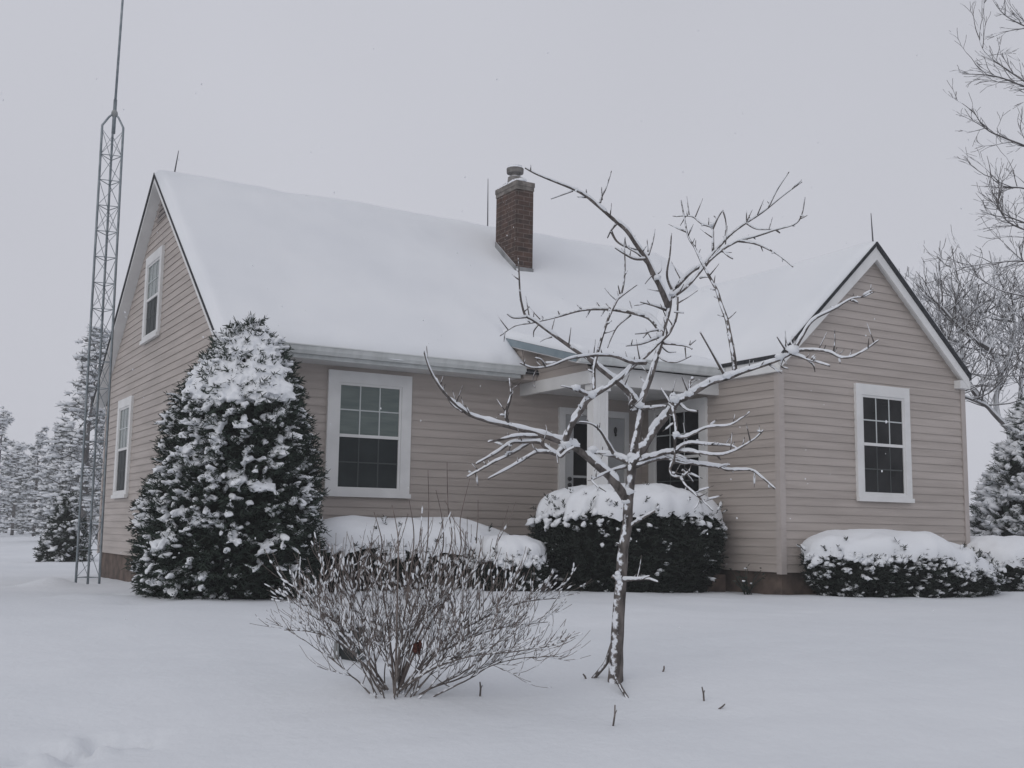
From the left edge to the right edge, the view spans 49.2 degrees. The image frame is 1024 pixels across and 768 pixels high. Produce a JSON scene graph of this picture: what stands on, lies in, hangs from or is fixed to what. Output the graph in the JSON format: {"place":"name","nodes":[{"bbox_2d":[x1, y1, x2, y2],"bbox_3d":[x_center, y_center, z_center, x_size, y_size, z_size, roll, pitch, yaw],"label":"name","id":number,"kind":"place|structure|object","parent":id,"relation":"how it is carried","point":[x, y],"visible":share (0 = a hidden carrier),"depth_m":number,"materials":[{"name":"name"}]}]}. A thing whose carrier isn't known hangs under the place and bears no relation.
{"place":"outdoors","nodes":[
{"label":"outdoors","id":0,"kind":"place"},
{"bbox_2d":[1,2,1008,628],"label":"falling snow","id":1,"kind":"structure","parent":0,"point":[457,252],"depth_m":6.30,"materials":[{"name":"white snow"}]},
{"bbox_2d":[0,528,1023,767],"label":"snowy ground","id":2,"kind":"structure","parent":0,"point":[91,676],"depth_m":6.19,"materials":[{"name":"white snow"}]},
{"bbox_2d":[0,406,21,529],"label":"snowy pine","id":3,"kind":"object","parent":2,"relation":"on","point":[6,420],"visible":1,"depth_m":55.51,"materials":[{"name":"white plant"}]},
{"bbox_2d":[0,468,31,532],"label":"snowy pine","id":4,"kind":"object","parent":2,"relation":"on","point":[9,491],"visible":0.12,"depth_m":73.94,"materials":[{"name":"white plant"}]},
{"bbox_2d":[0,439,33,534],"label":"snowy pine","id":5,"kind":"object","parent":2,"relation":"on","point":[18,448],"visible":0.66,"depth_m":62.22,"materials":[{"name":"white plant"}]},
{"bbox_2d":[1,456,44,533],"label":"snowy pine","id":6,"kind":"object","parent":2,"relation":"on","point":[27,460],"visible":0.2,"depth_m":68.07,"materials":[{"name":"white plant"}]},
{"bbox_2d":[2,464,60,532],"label":"snowy pine","id":7,"kind":"object","parent":2,"relation":"on","point":[56,480],"visible":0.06,"depth_m":76.28,"materials":[{"name":"white plant"}]},
{"bbox_2d":[13,426,52,535],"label":"snowy pine","id":8,"kind":"object","parent":2,"relation":"on","point":[35,468],"visible":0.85,"depth_m":58.24,"materials":[{"name":"grey plant"}]},
{"bbox_2d":[28,459,62,528],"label":"snowy pine","id":9,"kind":"object","parent":2,"relation":"on","point":[52,483],"visible":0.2,"depth_m":66.19,"materials":[{"name":"white plant"}]},
{"bbox_2d":[25,419,92,535],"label":"snowy pine","id":10,"kind":"object","parent":2,"relation":"on","point":[58,488],"visible":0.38,"depth_m":44.05,"materials":[{"name":"grey plant"}]},
{"bbox_2d":[33,490,94,561],"bbox_3d":[-10.005,3.320,25.036,1.326,1.869,1.389,5,-9,-30],"label":"spruce tree","id":11,"kind":"object","parent":2,"relation":"on","point":[57,542],"visible":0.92,"depth_m":24.79,"materials":[{"name":"green plant"}]},
{"bbox_2d":[35,324,110,534],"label":"snowy pine","id":12,"kind":"object","parent":2,"relation":"on","point":[72,439],"visible":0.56,"depth_m":42.34,"materials":[{"name":"grey plant"}]},
{"bbox_2d":[59,446,89,519],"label":"snowy pine","id":13,"kind":"object","parent":2,"relation":"on","point":[71,485],"visible":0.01,"depth_m":60.18,"materials":[{"name":"white plant"}]},
{"bbox_2d":[87,408,105,538],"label":"snowy pine","id":14,"kind":"object","parent":2,"relation":"on","point":[99,443],"visible":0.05,"depth_m":50.12,"materials":[{"name":"white plant"}]},
{"bbox_2d":[75,0,124,583],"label":"antenna tower","id":15,"kind":"structure","parent":2,"relation":"on","point":[114,114],"depth_m":14.84,"materials":[{"name":"grey metal"}]},
{"bbox_2d":[121,310,331,600],"bbox_3d":[-2.865,0.837,11.445,2.035,3.231,2.145,5,-9,-30],"label":"evergreen shrub","id":16,"kind":"object","parent":2,"relation":"on","point":[235,426],"visible":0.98,"depth_m":10.87,"materials":[{"name":"green plant"}]},
{"bbox_2d":[334,617,367,661],"bbox_3d":[-1.000,1.623,6.926,0.192,0.360,0.205,1,-7,1],"label":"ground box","id":17,"kind":"object","parent":2,"relation":"on","point":[341,653],"visible":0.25,"depth_m":6.84,"materials":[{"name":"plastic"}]},
{"bbox_2d":[314,515,509,592],"bbox_3d":[-1.271,1.943,12.678,3.113,0.917,1.275,5,-9,-30],"label":"hedge","id":18,"kind":"object","parent":2,"relation":"on","point":[341,527],"visible":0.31,"depth_m":12.16,"materials":[{"name":"green plant"}]},
{"bbox_2d":[250,470,592,699],"bbox_3d":[-0.454,1.067,6.035,1.797,1.280,1.014,0,-7,3],"label":"bare shrub","id":19,"kind":"object","parent":2,"relation":"on","point":[398,675],"visible":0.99,"depth_m":5.86,"materials":[{"name":"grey plant"}]},
{"bbox_2d":[463,535,556,591],"bbox_3d":[-0.032,2.048,12.624,1.052,0.692,1.002,5,-9,-30],"label":"hedge","id":20,"kind":"object","parent":2,"relation":"on","point":[515,545],"visible":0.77,"depth_m":12.31,"materials":[{"name":"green plant"}]},
{"bbox_2d":[92,151,971,594],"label":"house","id":21,"kind":"structure","parent":2,"relation":"on","point":[374,299],"depth_m":14.19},
{"bbox_2d":[111,395,133,498],"bbox_3d":[-5.830,0.958,16.757,0.067,1.496,0.989,5,-9,-30],"label":"window","id":22,"kind":"structure","parent":21,"relation":"in","point":[121,480],"depth_m":16.74,"materials":[{"name":"white glass"}]},
{"bbox_2d":[139,245,164,344],"bbox_3d":[-5.076,-1.239,15.795,0.067,1.270,1.019,5,-9,-30],"label":"window","id":23,"kind":"structure","parent":21,"relation":"in","point":[154,272],"depth_m":15.77,"materials":[{"name":"white glass"}]},
{"bbox_2d":[323,369,411,498],"bbox_3d":[-1.702,0.606,13.365,1.103,1.487,0.067,5,-9,-30],"label":"window","id":24,"kind":"structure","parent":21,"relation":"in","point":[368,446],"depth_m":13.37,"materials":[{"name":"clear glass"}]},
{"bbox_2d":[565,415,623,487],"bbox_3d":[1.110,1.435,14.898,0.950,2.005,0.078,5,-9,-30],"label":"door","id":25,"kind":"structure","parent":21,"relation":"in","point":[575,465],"depth_m":14.91,"materials":[{"name":"glass"}]},
{"bbox_2d":[648,397,707,495],"bbox_3d":[2.163,0.951,14.708,0.067,1.452,1.214,5,-9,-30],"label":"window","id":26,"kind":"structure","parent":21,"relation":"in","point":[658,471],"depth_m":14.63,"materials":[{"name":"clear glass"}]},
{"bbox_2d":[853,383,914,502],"bbox_3d":[4.639,0.743,13.962,0.984,1.452,0.067,5,-9,-30],"label":"window","id":27,"kind":"structure","parent":21,"relation":"in","point":[874,405],"depth_m":13.96,"materials":[{"name":"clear glass"}]},
{"bbox_2d":[972,374,1023,376],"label":"cable","id":28,"kind":"object","parent":21,"relation":"attached to","point":[998,375],"visible":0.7,"depth_m":18.26,"materials":[{"name":"black metal"}]},
{"bbox_2d":[612,705,616,725],"bbox_3d":[0.503,1.659,5.508,0.027,0.158,0.014,-5,-9,37],"label":"twig","id":29,"kind":"object","parent":2,"relation":"on","point":[615,710],"visible":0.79,"depth_m":5.51,"materials":[{"name":"brown plant"}]},
{"bbox_2d":[525,481,728,592],"bbox_3d":[1.426,1.849,13.331,2.766,1.369,1.567,5,-9,-30],"label":"hedge","id":30,"kind":"object","parent":2,"relation":"on","point":[677,547],"visible":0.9,"depth_m":12.73,"materials":[{"name":"green plant"}]},
{"bbox_2d":[423,165,878,697],"bbox_3d":[0.777,0.141,6.232,2.429,3.215,1.554,1,-7,3],"label":"fruit tree","id":31,"kind":"object","parent":2,"relation":"on","point":[634,459],"visible":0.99,"depth_m":6.22,"materials":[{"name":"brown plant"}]},
{"bbox_2d":[729,565,766,594],"bbox_3d":[2.731,2.291,13.087,0.351,0.383,0.376,5,-9,-30],"label":"small shrub","id":32,"kind":"object","parent":2,"relation":"on","point":[743,587],"visible":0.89,"depth_m":13.06,"materials":[{"name":"brown plant"}]},
{"bbox_2d":[797,529,1007,597],"bbox_3d":[4.614,2.143,13.247,2.905,0.863,1.348,5,-9,-30],"label":"hedge","id":33,"kind":"object","parent":2,"relation":"on","point":[845,563],"visible":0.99,"depth_m":12.67,"materials":[{"name":"green plant"}]},
{"bbox_2d":[898,234,1023,438],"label":"bare tree","id":34,"kind":"object","parent":2,"relation":"on","point":[960,323],"visible":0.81,"depth_m":23.97,"materials":[{"name":"grey plant"}]},
{"bbox_2d":[923,0,1023,307],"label":"bare tree","id":35,"kind":"object","parent":2,"relation":"on","point":[998,202],"visible":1,"depth_m":20.86,"materials":[{"name":"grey plant"}]},
{"bbox_2d":[966,535,1023,591],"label":"hedge","id":36,"kind":"object","parent":2,"relation":"on","point":[1007,552],"visible":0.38,"depth_m":14.27,"materials":[{"name":"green plant"}]},
{"bbox_2d":[969,395,1023,535],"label":"spruce tree","id":37,"kind":"object","parent":2,"relation":"on","point":[998,510],"visible":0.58,"depth_m":18.92,"materials":[{"name":"green plant"}]},
{"bbox_2d":[0,0,1023,517],"label":"sky","id":38,"kind":"structure","parent":0,"point":[399,124],"materials":[{"name":"grey"}]}
]}

